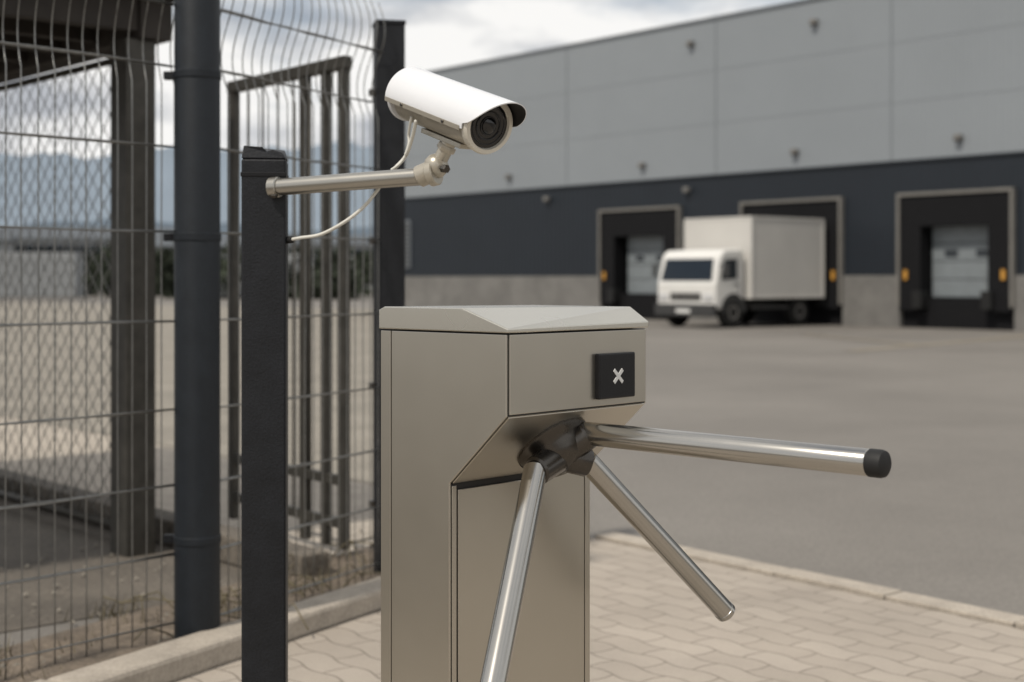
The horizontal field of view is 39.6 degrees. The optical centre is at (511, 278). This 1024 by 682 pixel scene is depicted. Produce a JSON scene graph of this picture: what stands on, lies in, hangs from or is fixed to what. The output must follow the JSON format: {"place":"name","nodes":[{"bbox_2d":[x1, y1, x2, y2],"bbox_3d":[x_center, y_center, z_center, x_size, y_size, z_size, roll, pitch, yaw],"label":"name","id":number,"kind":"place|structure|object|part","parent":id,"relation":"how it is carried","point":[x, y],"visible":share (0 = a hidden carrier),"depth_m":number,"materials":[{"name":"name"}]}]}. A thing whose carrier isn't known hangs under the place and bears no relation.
{"place":"outdoors","nodes":[
{"label":"outdoors","id":0,"kind":"place"},
{"bbox_2d":[0,241,13,251],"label":"walls","id":1,"kind":"structure","parent":0,"point":[10,246],"depth_m":100.08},
{"bbox_2d":[0,233,16,242],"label":"roof","id":2,"kind":"structure","parent":1,"relation":"on","point":[13,236],"depth_m":102.19,"materials":[{"name":"grey metal"}]},
{"bbox_2d":[14,239,109,282],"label":"walls","id":3,"kind":"structure","parent":0,"point":[61,242],"depth_m":117.25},
{"bbox_2d":[14,245,108,252],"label":"window strip","id":4,"kind":"object","parent":3,"relation":"attached to","point":[50,247],"depth_m":117.14,"materials":[{"name":"grey glass"}]},
{"bbox_2d":[0,227,173,238],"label":"roof","id":5,"kind":"structure","parent":3,"relation":"on","point":[44,233],"depth_m":120.09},
{"bbox_2d":[0,497,240,631],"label":"driveway","id":6,"kind":"structure","parent":0,"point":[30,542],"depth_m":5.44,"materials":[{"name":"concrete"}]},
{"bbox_2d":[0,58,110,527],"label":"chain link fence","id":7,"kind":"object","parent":6,"relation":"on","point":[14,86],"visible":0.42,"depth_m":6.54,"materials":[{"name":"metal"}]},
{"bbox_2d":[0,0,173,556],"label":"gate canopy","id":8,"kind":"object","parent":6,"relation":"on","point":[59,28],"visible":0.89,"depth_m":5.76,"materials":[{"name":"metal"}]},
{"bbox_2d":[0,502,372,668],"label":"gravel stones","id":9,"kind":"object","parent":6,"relation":"on","point":[84,575],"visible":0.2,"depth_m":5.14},
{"bbox_2d":[0,141,372,232],"bbox_3d":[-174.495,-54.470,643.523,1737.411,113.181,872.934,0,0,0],"label":"hills","id":10,"kind":"structure","parent":0,"point":[167,185],"depth_m":889.05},
{"bbox_2d":[0,416,372,557],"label":"path","id":11,"kind":"structure","parent":0,"point":[167,476],"depth_m":8.22,"materials":[{"name":"beige concrete"}]},
{"bbox_2d":[22,218,372,234],"bbox_3d":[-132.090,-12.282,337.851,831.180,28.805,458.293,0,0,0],"label":"hills","id":12,"kind":"structure","parent":0,"point":[358,230],"depth_m":514.45,"materials":[{"name":"grey"}]},
{"bbox_2d":[155,246,240,251],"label":"walls","id":13,"kind":"structure","parent":0,"point":[158,247],"depth_m":108.40,"materials":[{"name":"grey"}]},
{"bbox_2d":[155,239,240,246],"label":"roof","id":14,"kind":"structure","parent":13,"relation":"on","point":[223,243],"depth_m":110.00,"materials":[{"name":"grey metal"}]},
{"bbox_2d":[288,244,372,289],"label":"walls","id":15,"kind":"structure","parent":0,"point":[357,246],"depth_m":143.14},
{"bbox_2d":[221,235,372,243],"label":"roof","id":16,"kind":"structure","parent":15,"relation":"on","point":[316,240],"depth_m":145.39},
{"bbox_2d":[288,249,372,254],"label":"window strip","id":17,"kind":"object","parent":15,"relation":"attached to","point":[357,251],"depth_m":143.14,"materials":[{"name":"grey glass"}]},
{"bbox_2d":[0,0,795,158],"label":"sky","id":18,"kind":"structure","parent":0,"point":[439,34],"materials":[{"name":"white"}]},
{"bbox_2d":[0,290,1023,647],"bbox_3d":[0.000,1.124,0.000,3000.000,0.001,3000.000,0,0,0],"label":"ground","id":19,"kind":"structure","parent":0,"point":[938,512],"depth_m":8.99,"materials":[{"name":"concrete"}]},
{"bbox_2d":[0,252,83,297],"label":"shipping container","id":20,"kind":"object","parent":19,"relation":"on","point":[65,280],"visible":0.73,"depth_m":74.64,"materials":[{"name":"grey metal"}]},
{"bbox_2d":[0,468,328,576],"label":"kerb","id":21,"kind":"structure","parent":19,"relation":"on","point":[167,522],"depth_m":6.02,"materials":[{"name":"concrete"}]},
{"bbox_2d":[0,302,372,483],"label":"gravel lot","id":22,"kind":"structure","parent":19,"relation":"on","point":[167,377],"depth_m":16.58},
{"bbox_2d":[0,546,380,681],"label":"verge","id":23,"kind":"structure","parent":19,"relation":"on","point":[95,655],"depth_m":4.30,"materials":[{"name":"soil"}]},
{"bbox_2d":[0,547,372,679],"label":"weeds","id":24,"kind":"object","parent":23,"relation":"on","point":[114,615],"visible":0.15,"depth_m":4.67,"materials":[{"name":"brown plant"}]},
{"bbox_2d":[163,0,220,638],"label":"round fence post","id":25,"kind":"object","parent":23,"relation":"on","point":[195,237],"visible":0.97,"depth_m":4.21,"materials":[{"name":"black metal"}]},
{"bbox_2d":[0,0,174,679],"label":"fence panel","id":26,"kind":"object","parent":25,"relation":"attached to","point":[70,323],"visible":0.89,"depth_m":4.01,"materials":[{"name":"metal"}]},
{"bbox_2d":[103,536,380,640],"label":"dry stalks","id":27,"kind":"object","parent":23,"relation":"on","point":[225,596],"visible":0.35,"depth_m":4.69,"materials":[{"name":"brown plant"}]},
{"bbox_2d":[227,55,351,549],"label":"steel gate","id":28,"kind":"structure","parent":23,"relation":"on","point":[233,264],"depth_m":5.83,"materials":[{"name":"black metal"}]},
{"bbox_2d":[369,19,405,573],"bbox_3d":[-0.461,0.089,5.218,0.131,2.062,0.112,0,0,-12],"label":"square fence post","id":29,"kind":"object","parent":23,"relation":"on","point":[391,63],"visible":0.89,"depth_m":5.17,"materials":[{"name":"metal"}]},
{"bbox_2d":[220,0,384,622],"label":"fence panel","id":30,"kind":"object","parent":29,"relation":"attached to","point":[238,319],"visible":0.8,"depth_m":4.83,"materials":[{"name":"metal"}]},
{"bbox_2d":[33,576,380,681],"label":"kerb","id":31,"kind":"structure","parent":19,"relation":"on","point":[177,659],"depth_m":4.09,"materials":[{"name":"concrete"}]},
{"bbox_2d":[81,241,372,299],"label":"distant shrubs","id":32,"kind":"object","parent":19,"relation":"on","point":[167,272],"visible":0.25,"depth_m":80.77,"materials":[{"name":"green plant"}]},
{"bbox_2d":[220,253,315,295],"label":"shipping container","id":33,"kind":"object","parent":19,"relation":"on","point":[226,291],"visible":0.12,"depth_m":79.67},
{"bbox_2d":[653,216,824,327],"bbox_3d":[5.391,-0.160,33.881,3.802,2.560,2.380,0,0,-39],"label":"box truck","id":34,"kind":"object","parent":19,"relation":"on","point":[730,272],"visible":1,"depth_m":33.09,"materials":[{"name":"white metal"}]},
{"bbox_3d":[4.937,-0.220,32.307,0.520,0.480,0.012,0,0,-39],"label":"side window","id":35,"kind":"part","parent":34,"relation":"part of","materials":[{"name":"black glass"}]},
{"bbox_2d":[595,532,1023,628],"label":"pavement edge kerb","id":36,"kind":"structure","parent":19,"relation":"on","point":[918,600],"depth_m":5.12,"materials":[{"name":"concrete"}]},
{"bbox_2d":[175,538,1023,681],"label":"pavement","id":37,"kind":"structure","parent":0,"point":[653,618],"depth_m":4.40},
{"bbox_2d":[240,146,288,681],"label":"camera post","id":38,"kind":"object","parent":37,"relation":"on","point":[264,441],"visible":0.97,"depth_m":2.75,"materials":[{"name":"metal"}]},
{"bbox_2d":[265,67,526,243],"bbox_3d":[-0.194,-0.234,2.650,0.568,0.332,0.189,0,0,35],"label":"security camera","id":39,"kind":"object","parent":38,"relation":"attached to","point":[450,114],"visible":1,"depth_m":2.59,"materials":[{"name":"white metal"}]},
{"bbox_2d":[379,305,891,681],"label":"turnstile","id":40,"kind":"object","parent":37,"relation":"on","point":[502,426],"visible":1,"depth_m":2.33,"materials":[{"name":"silver metal"}]},
{"bbox_2d":[405,0,1023,330],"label":"warehouse","id":41,"kind":"structure","parent":0,"point":[884,139],"depth_m":36.04,"materials":[{"name":"metal"}]},
{"bbox_2d":[636,255,643,260],"bbox_3d":[3.593,-0.580,39.907,0.013,0.160,0.320,0,0,-39],"label":"door window","id":42,"kind":"structure","parent":41,"relation":"in","point":[638,257],"depth_m":39.90,"materials":[{"name":"grey glass"}]},
{"bbox_2d":[628,280,658,293],"bbox_3d":[3.852,0.218,39.653,0.060,0.395,1.720,0,0,-39],"label":"door section","id":43,"kind":"structure","parent":41,"relation":"in","point":[634,286],"depth_m":39.83,"materials":[{"name":"grey metal"}]},
{"bbox_2d":[628,265,660,278],"bbox_3d":[3.852,-0.192,39.653,0.060,0.395,1.720,0,0,-39],"label":"door section","id":44,"kind":"structure","parent":41,"relation":"in","point":[634,271],"depth_m":39.85,"materials":[{"name":"grey metal"}]},
{"bbox_2d":[628,250,662,264],"bbox_3d":[3.852,-0.602,39.653,0.060,0.395,1.720,0,0,-39],"label":"door section","id":45,"kind":"structure","parent":41,"relation":"in","point":[649,255],"depth_m":39.75,"materials":[{"name":"grey metal"}]},
{"bbox_2d":[628,235,662,249],"bbox_3d":[3.852,-1.013,39.653,0.060,0.395,1.720,0,0,-39],"label":"door section","id":46,"kind":"structure","parent":41,"relation":"in","point":[634,242],"depth_m":39.75,"materials":[{"name":"grey metal"}]},
{"bbox_2d":[656,255,662,260],"bbox_3d":[4.102,-0.580,39.289,0.013,0.160,0.320,0,0,-39],"label":"door window","id":47,"kind":"structure","parent":41,"relation":"in","point":[658,257],"depth_m":39.30,"materials":[{"name":"grey glass"}]},
{"bbox_2d":[945,250,957,256],"bbox_3d":[9.945,-0.580,32.196,0.013,0.160,0.320,0,0,-39],"label":"door window","id":48,"kind":"structure","parent":41,"relation":"in","point":[948,253],"depth_m":32.18,"materials":[{"name":"grey glass"}]},
{"bbox_2d":[932,280,987,296],"bbox_3d":[10.204,0.218,31.943,0.060,0.395,1.720,0,0,-39],"label":"door section","id":49,"kind":"structure","parent":41,"relation":"in","point":[940,288],"depth_m":32.06,"materials":[{"name":"grey metal"}]},
{"bbox_2d":[932,261,987,278],"bbox_3d":[10.204,-0.192,31.943,0.060,0.395,1.720,0,0,-39],"label":"door section","id":50,"kind":"structure","parent":41,"relation":"in","point":[964,269],"depth_m":32.02,"materials":[{"name":"grey metal"}]},
{"bbox_2d":[932,243,987,260],"bbox_3d":[10.204,-0.602,31.943,0.060,0.395,1.720,0,0,-39],"label":"door section","id":51,"kind":"structure","parent":41,"relation":"in","point":[966,251],"depth_m":32.02,"materials":[{"name":"grey metal"}]},
{"bbox_2d":[932,225,987,242],"bbox_3d":[10.204,-1.013,31.943,0.060,0.395,1.720,0,0,-39],"label":"door section","id":52,"kind":"structure","parent":41,"relation":"in","point":[964,233],"depth_m":32.02,"materials":[{"name":"grey metal"}]},
{"bbox_2d":[976,249,987,255],"bbox_3d":[10.454,-0.580,31.579,0.013,0.160,0.320,0,0,-39],"label":"door window","id":53,"kind":"structure","parent":41,"relation":"in","point":[979,252],"depth_m":31.58,"materials":[{"name":"grey glass"}]}
]}

